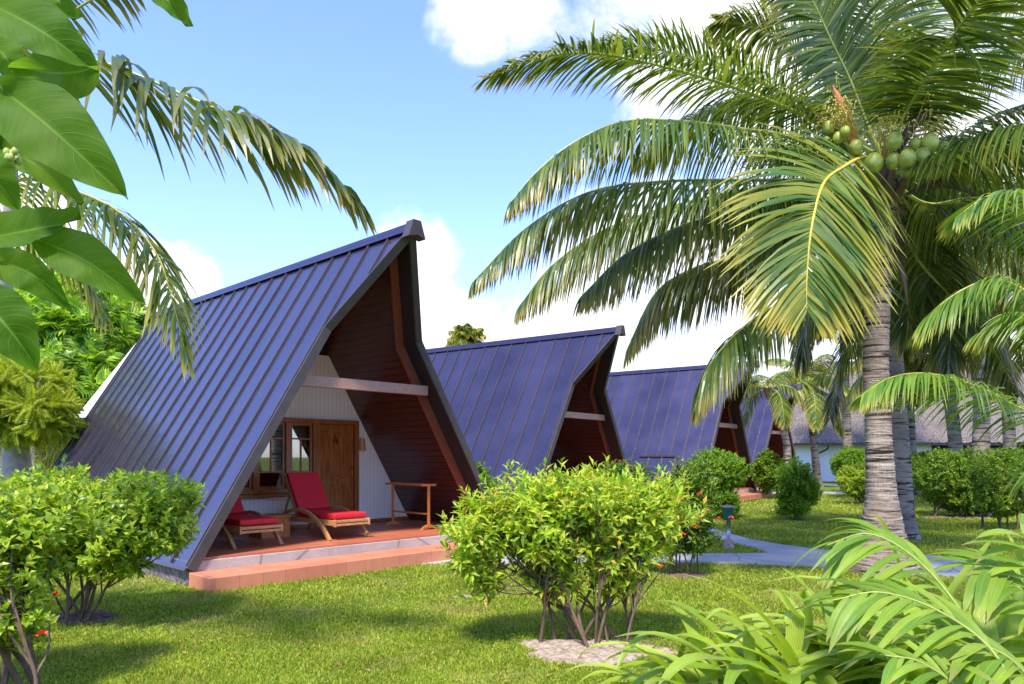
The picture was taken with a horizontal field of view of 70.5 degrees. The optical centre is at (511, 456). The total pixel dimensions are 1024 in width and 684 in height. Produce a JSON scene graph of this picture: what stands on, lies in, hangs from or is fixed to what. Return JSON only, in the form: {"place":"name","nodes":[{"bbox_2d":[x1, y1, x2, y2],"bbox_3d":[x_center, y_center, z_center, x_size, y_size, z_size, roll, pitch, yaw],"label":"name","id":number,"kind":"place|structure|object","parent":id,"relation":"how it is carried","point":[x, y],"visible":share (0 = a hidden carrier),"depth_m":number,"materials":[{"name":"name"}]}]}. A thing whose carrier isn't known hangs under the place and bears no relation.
{"place":"outdoors","nodes":[
{"label":"outdoors","id":0,"kind":"place"},
{"bbox_2d":[0,429,75,474],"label":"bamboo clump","id":1,"kind":"object","parent":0,"point":[53,457],"visible":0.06,"depth_m":23.69,"materials":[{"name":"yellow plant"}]},
{"bbox_2d":[0,481,1023,683],"bbox_3d":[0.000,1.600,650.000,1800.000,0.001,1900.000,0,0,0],"label":"ground","id":2,"kind":"structure","parent":0,"point":[828,488],"depth_m":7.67,"materials":[{"name":"green plant"}]},
{"bbox_2d":[0,439,68,469],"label":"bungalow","id":3,"kind":"object","parent":2,"relation":"on","point":[35,455],"depth_m":24.09,"materials":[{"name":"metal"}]},
{"bbox_2d":[0,354,88,492],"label":"flamboyant tree","id":4,"kind":"object","parent":2,"relation":"on","point":[37,408],"visible":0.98,"depth_m":14.53,"materials":[{"name":"green plant"}]},
{"bbox_2d":[0,476,111,683],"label":"hibiscus shrub","id":5,"kind":"object","parent":2,"relation":"on","point":[33,533],"visible":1,"depth_m":4.73,"materials":[{"name":"green plant"}]},
{"bbox_2d":[0,265,157,429],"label":"breadfruit tree","id":6,"kind":"object","parent":2,"relation":"on","point":[71,339],"visible":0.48,"depth_m":19.73,"materials":[{"name":"green plant"}]},
{"bbox_2d":[46,609,119,624],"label":"soil","id":7,"kind":"structure","parent":2,"relation":"on","point":[101,616],"depth_m":7.07,"materials":[{"name":"grey soil"}]},
{"bbox_2d":[0,0,193,371],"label":"broad leaved tree","id":8,"kind":"object","parent":2,"relation":"on","point":[51,137],"visible":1,"depth_m":1.71,"materials":[{"name":"green plant"}]},
{"bbox_2d":[0,453,207,625],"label":"hibiscus shrub","id":9,"kind":"object","parent":2,"relation":"on","point":[147,519],"visible":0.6,"depth_m":6.69,"materials":[{"name":"green plant"}]},
{"bbox_2d":[78,345,134,416],"bbox_3d":[-8.215,-0.992,21.600,6.000,5.184,6.000,0,0,0],"label":"villa","id":10,"kind":"object","parent":2,"relation":"on","point":[88,406],"depth_m":18.95,"materials":[{"name":"paint"}]},
{"bbox_2d":[0,0,376,381],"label":"leaning palm","id":11,"kind":"object","parent":2,"relation":"on","point":[274,147],"visible":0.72,"depth_m":4.91,"materials":[{"name":"green plant"}]},
{"bbox_2d":[51,219,516,592],"bbox_3d":[-4.701,-0.853,13.418,9.370,4.925,5.716,0,0,43],"label":"frame cabin","id":12,"kind":"object","parent":2,"relation":"on","point":[322,365],"visible":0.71,"depth_m":11.96,"materials":[{"name":"metal"}]},
{"bbox_2d":[220,495,283,549],"bbox_3d":[-4.100,0.772,10.575,1.850,1.012,0.734,0,0,43],"label":"sun lounger","id":13,"kind":"object","parent":12,"relation":"on","point":[239,519],"visible":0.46,"depth_m":10.03,"materials":[{"name":"red fabric"}]},
{"bbox_2d":[249,513,291,538],"bbox_3d":[-3.800,1.087,11.365,0.450,0.345,0.520,0,0,43],"label":"box table","id":14,"kind":"object","parent":12,"relation":"on","point":[284,519],"visible":0.55,"depth_m":11.29,"materials":[{"name":"brown wood"}]},
{"bbox_2d":[240,418,315,498],"bbox_3d":[-4.213,0.016,12.189,0.292,1.349,1.970,0,0,43],"label":"window","id":15,"kind":"structure","parent":12,"relation":"in","point":[293,438],"depth_m":12.46,"materials":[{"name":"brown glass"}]},
{"bbox_2d":[282,472,369,540],"bbox_3d":[-3.075,0.772,11.601,1.850,1.012,0.734,0,0,43],"label":"sun lounger","id":16,"kind":"object","parent":12,"relation":"on","point":[308,498],"visible":0.93,"depth_m":11.61,"materials":[{"name":"red fabric"}]},
{"bbox_2d":[320,424,353,510],"bbox_3d":[-3.192,0.335,13.199,0.104,1.820,0.730,0,0,43],"label":"door","id":17,"kind":"structure","parent":12,"relation":"in","point":[336,441],"depth_m":13.22,"materials":[{"name":"brown wood"}]},
{"bbox_2d":[385,482,435,529],"bbox_3d":[-1.796,0.868,12.800,1.044,0.785,0.356,0,0,43],"label":"towel rack","id":18,"kind":"object","parent":12,"relation":"on","point":[392,521],"visible":0.98,"depth_m":12.76,"materials":[{"name":"brown wood"}]},
{"bbox_2d":[445,323,486,346],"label":"fan palm","id":19,"kind":"object","parent":2,"relation":"on","point":[466,333],"visible":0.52,"depth_m":44.48,"materials":[{"name":"green plant"}]},
{"bbox_2d":[476,461,500,496],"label":"young shrub","id":20,"kind":"object","parent":2,"relation":"on","point":[484,472],"visible":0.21,"depth_m":14.76,"materials":[{"name":"green plant"}]},
{"bbox_2d":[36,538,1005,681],"bbox_3d":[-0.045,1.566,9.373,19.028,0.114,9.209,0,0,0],"label":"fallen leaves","id":21,"kind":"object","parent":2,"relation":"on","point":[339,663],"visible":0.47,"depth_m":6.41,"materials":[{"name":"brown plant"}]},
{"bbox_2d":[426,325,625,498],"bbox_3d":[-0.956,-0.843,21.100,9.370,4.925,5.716,0,0,36],"label":"frame cabin","id":22,"kind":"object","parent":2,"relation":"on","point":[529,404],"visible":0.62,"depth_m":19.31,"materials":[{"name":"blue metal"}]},
{"bbox_2d":[433,454,709,647],"bbox_3d":[0.515,0.802,6.213,2.408,1.678,1.412,0,0,0],"label":"broad shrub","id":23,"kind":"object","parent":2,"relation":"on","point":[547,522],"visible":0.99,"depth_m":5.98,"materials":[{"name":"green plant"}]},
{"bbox_2d":[520,639,677,667],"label":"soil","id":24,"kind":"structure","parent":2,"relation":"on","point":[566,650],"depth_m":5.81,"materials":[{"name":"white gravel"}]},
{"bbox_2d":[592,458,654,491],"bbox_3d":[2.342,0.828,14.528,1.950,1.620,1.246,0,0,0],"label":"red flower shrub","id":25,"kind":"object","parent":2,"relation":"on","point":[621,465],"visible":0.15,"depth_m":14.38,"materials":[{"name":"green plant"}]},
{"bbox_2d":[606,360,771,503],"bbox_3d":[4.575,-0.892,27.740,9.370,4.925,6.750,0,0,36],"label":"frame cabin","id":26,"kind":"object","parent":2,"relation":"on","point":[651,409],"visible":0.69,"depth_m":26.52,"materials":[{"name":"blue metal"}]},
{"bbox_2d":[667,571,712,578],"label":"soil","id":27,"kind":"structure","parent":2,"relation":"on","point":[676,573],"depth_m":9.62,"materials":[{"name":"beige soil"}]},
{"bbox_2d":[650,454,732,573],"bbox_3d":[2.296,0.806,9.778,1.203,1.660,1.339,0,0,0],"label":"red flower shrub","id":28,"kind":"object","parent":27,"relation":"on","point":[702,483],"visible":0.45,"depth_m":9.53,"materials":[{"name":"green plant"}]},
{"bbox_2d":[683,445,754,517],"bbox_3d":[5.207,0.672,18.561,1.895,1.946,1.670,0,0,0],"label":"clipped shrub","id":29,"kind":"object","parent":2,"relation":"on","point":[731,479],"visible":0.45,"depth_m":18.18,"materials":[{"name":"green plant"}]},
{"bbox_2d":[557,605,881,683],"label":"spider lily","id":30,"kind":"object","parent":2,"relation":"on","point":[690,625],"visible":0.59,"depth_m":3.71,"materials":[{"name":"green plant"}]},
{"bbox_2d":[720,505,735,548],"bbox_3d":[3.709,1.224,12.440,0.235,0.752,0.220,0,0,0],"label":"path lamp","id":31,"kind":"object","parent":2,"relation":"on","point":[727,511],"visible":0.99,"depth_m":12.38,"materials":[{"name":"metal"}]},
{"bbox_2d":[750,448,782,497],"bbox_3d":[9.710,0.658,27.245,1.302,1.994,2.106,0,0,34],"label":"clipped shrub","id":32,"kind":"object","parent":2,"relation":"on","point":[764,482],"visible":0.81,"depth_m":26.74,"materials":[{"name":"green plant"}]},
{"bbox_2d":[740,384,802,490],"bbox_3d":[10.025,-0.922,37.025,9.370,4.925,5.716,0,0,41],"label":"frame cabin","id":33,"kind":"object","parent":2,"relation":"on","point":[762,430],"visible":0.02,"depth_m":34.28,"materials":[{"name":"blue metal"}]},
{"bbox_2d":[740,372,804,475],"bbox_3d":[9.470,-0.762,27.025,2.872,4.824,2.888,0,0,0],"label":"slender palm","id":34,"kind":"object","parent":2,"relation":"on","point":[781,410],"visible":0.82,"depth_m":26.68,"materials":[{"name":"green plant"}]},
{"bbox_2d":[595,568,974,683],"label":"spider lily","id":35,"kind":"object","parent":2,"relation":"on","point":[796,631],"visible":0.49,"depth_m":3.47,"materials":[{"name":"green plant"}]},
{"bbox_2d":[774,518,817,520],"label":"soil","id":36,"kind":"structure","parent":2,"relation":"on","point":[796,519],"depth_m":18.02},
{"bbox_2d":[772,452,823,520],"bbox_3d":[7.130,0.768,18.019,1.255,1.748,1.195,0,0,0],"label":"cone shrub","id":37,"kind":"object","parent":36,"relation":"on","point":[799,496],"visible":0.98,"depth_m":17.87,"materials":[{"name":"green plant"}]},
{"bbox_2d":[762,354,863,486],"bbox_3d":[15.024,-1.745,36.297,5.668,6.790,5.046,0,0,0],"label":"coconut palm","id":38,"kind":"object","parent":2,"relation":"on","point":[811,382],"visible":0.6,"depth_m":35.83,"materials":[{"name":"green plant"}]},
{"bbox_2d":[630,564,1023,683],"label":"spider lily","id":39,"kind":"object","parent":2,"relation":"on","point":[782,646],"visible":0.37,"depth_m":3.38,"materials":[{"name":"green plant"}]},
{"bbox_2d":[795,300,859,460],"bbox_3d":[18.327,-3.999,40.039,5.670,11.297,5.905,0,0,0],"label":"coconut palm","id":40,"kind":"object","parent":2,"relation":"on","point":[847,436],"visible":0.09,"depth_m":39.96,"materials":[{"name":"plant"}]},
{"bbox_2d":[716,656,943,683],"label":"spider lily","id":41,"kind":"object","parent":2,"relation":"on","point":[747,675],"visible":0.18,"depth_m":3.23,"materials":[{"name":"green plant"}]},
{"bbox_2d":[829,445,865,496],"bbox_3d":[13.101,0.605,28.010,1.612,2.084,1.759,0,0,20],"label":"clipped shrub","id":42,"kind":"object","parent":2,"relation":"on","point":[850,454],"visible":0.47,"depth_m":27.67,"materials":[{"name":"green plant"}]},
{"bbox_2d":[835,461,865,503],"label":"clipped shrub","id":43,"kind":"object","parent":2,"relation":"on","point":[853,485],"visible":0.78,"depth_m":23.80,"materials":[{"name":"green plant"}]},
{"bbox_2d":[701,647,1016,683],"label":"spider lily","id":44,"kind":"object","parent":2,"relation":"on","point":[822,675],"visible":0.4,"depth_m":3.18,"materials":[{"name":"green plant"}]},
{"bbox_2d":[706,512,1023,683],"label":"spider lily","id":45,"kind":"object","parent":2,"relation":"on","point":[807,669],"visible":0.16,"depth_m":3.63,"materials":[{"name":"green plant"}]},
{"bbox_2d":[739,83,1023,540],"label":"coconut palm","id":46,"kind":"object","parent":2,"relation":"on","point":[902,451],"visible":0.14,"depth_m":13.87,"materials":[{"name":"green plant"}]},
{"bbox_2d":[764,565,1023,683],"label":"spider lily","id":47,"kind":"object","parent":2,"relation":"on","point":[989,629],"visible":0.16,"depth_m":3.42,"materials":[{"name":"green plant"}]},
{"bbox_2d":[777,361,1023,480],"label":"thatched building","id":48,"kind":"structure","parent":2,"relation":"on","point":[830,443],"depth_m":45.97,"materials":[{"name":"grey"}]},
{"bbox_2d":[790,518,1023,683],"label":"arching palm plant","id":49,"kind":"object","parent":2,"relation":"on","point":[987,593],"visible":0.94,"depth_m":2.95,"materials":[{"name":"green plant"}]},
{"bbox_2d":[844,326,972,495],"bbox_3d":[15.722,-1.841,29.243,4.835,6.983,4.634,0,0,0],"label":"coconut palm","id":50,"kind":"object","parent":2,"relation":"on","point":[856,387],"visible":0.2,"depth_m":28.92,"materials":[{"name":"green plant"}]},
{"bbox_2d":[910,450,938,485],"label":"hedge shrub","id":51,"kind":"object","parent":2,"relation":"on","point":[913,455],"visible":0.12,"depth_m":27.63,"materials":[{"name":"green plant"}]},
{"bbox_2d":[833,513,1023,683],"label":"arching palm plant","id":52,"kind":"object","parent":2,"relation":"on","point":[895,671],"visible":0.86,"depth_m":2.62,"materials":[{"name":"green plant"}]},
{"bbox_2d":[845,189,1023,501],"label":"young palm","id":53,"kind":"object","parent":2,"relation":"on","point":[975,294],"visible":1,"depth_m":6.29,"materials":[{"name":"green plant"}]},
{"bbox_2d":[849,275,1023,454],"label":"coconut palm","id":54,"kind":"object","parent":2,"relation":"on","point":[955,443],"visible":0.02,"depth_m":26.21,"materials":[{"name":"grey plant"}]},
{"bbox_2d":[911,445,1010,516],"bbox_3d":[11.982,0.674,19.305,2.669,1.943,2.330,0,0,0],"label":"hedge shrub","id":55,"kind":"object","parent":2,"relation":"on","point":[953,489],"visible":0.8,"depth_m":18.95,"materials":[{"name":"green plant"}]},
{"bbox_2d":[922,515,1002,518],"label":"soil","id":56,"kind":"structure","parent":2,"relation":"on","point":[962,516],"depth_m":18.90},
{"bbox_2d":[903,164,1023,515],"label":"coconut palm","id":57,"kind":"object","parent":2,"relation":"on","point":[983,441],"visible":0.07,"depth_m":19.30,"materials":[{"name":"plant"}]},
{"bbox_2d":[937,446,1023,471],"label":"hedge shrub","id":58,"kind":"object","parent":2,"relation":"on","point":[1002,450],"visible":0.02,"depth_m":26.85,"materials":[{"name":"green plant"}]},
{"bbox_2d":[944,256,1023,375],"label":"coconut palm","id":59,"kind":"object","parent":2,"relation":"on","point":[1018,361],"visible":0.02,"depth_m":24.13,"materials":[{"name":"green plant"}]},
{"bbox_2d":[967,446,1023,529],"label":"hedge shrub","id":60,"kind":"object","parent":2,"relation":"on","point":[989,493],"visible":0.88,"depth_m":15.59,"materials":[{"name":"green plant"}]},
{"bbox_2d":[987,277,1016,449],"bbox_3d":[20.851,-3.719,31.002,6.155,10.738,6.173,0,0,41],"label":"coconut palm","id":61,"kind":"object","parent":2,"relation":"on","point":[1009,436],"visible":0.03,"depth_m":31.23,"materials":[{"name":"plant"}]},
{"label":"soil","id":62,"kind":"structure","parent":2,"relation":"on","visible":0},
{"bbox_2d":[468,0,1023,577],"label":"coconut palm","id":63,"kind":"object","parent":62,"relation":"on","point":[790,234],"visible":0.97,"depth_m":9.44,"materials":[{"name":"green plant"}]},
{"bbox_2d":[0,0,1023,384],"label":"sky","id":64,"kind":"structure","parent":0,"point":[382,92],"materials":[{"name":"blue"}]},
{"bbox_2d":[422,529,999,577],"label":"path","id":65,"kind":"structure","parent":0,"point":[781,555],"depth_m":11.36,"materials":[{"name":"concrete"}]},
{"bbox_2d":[756,491,843,493],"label":"path","id":66,"kind":"structure","parent":0,"point":[823,493],"depth_m":31.70,"materials":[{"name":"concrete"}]}
]}

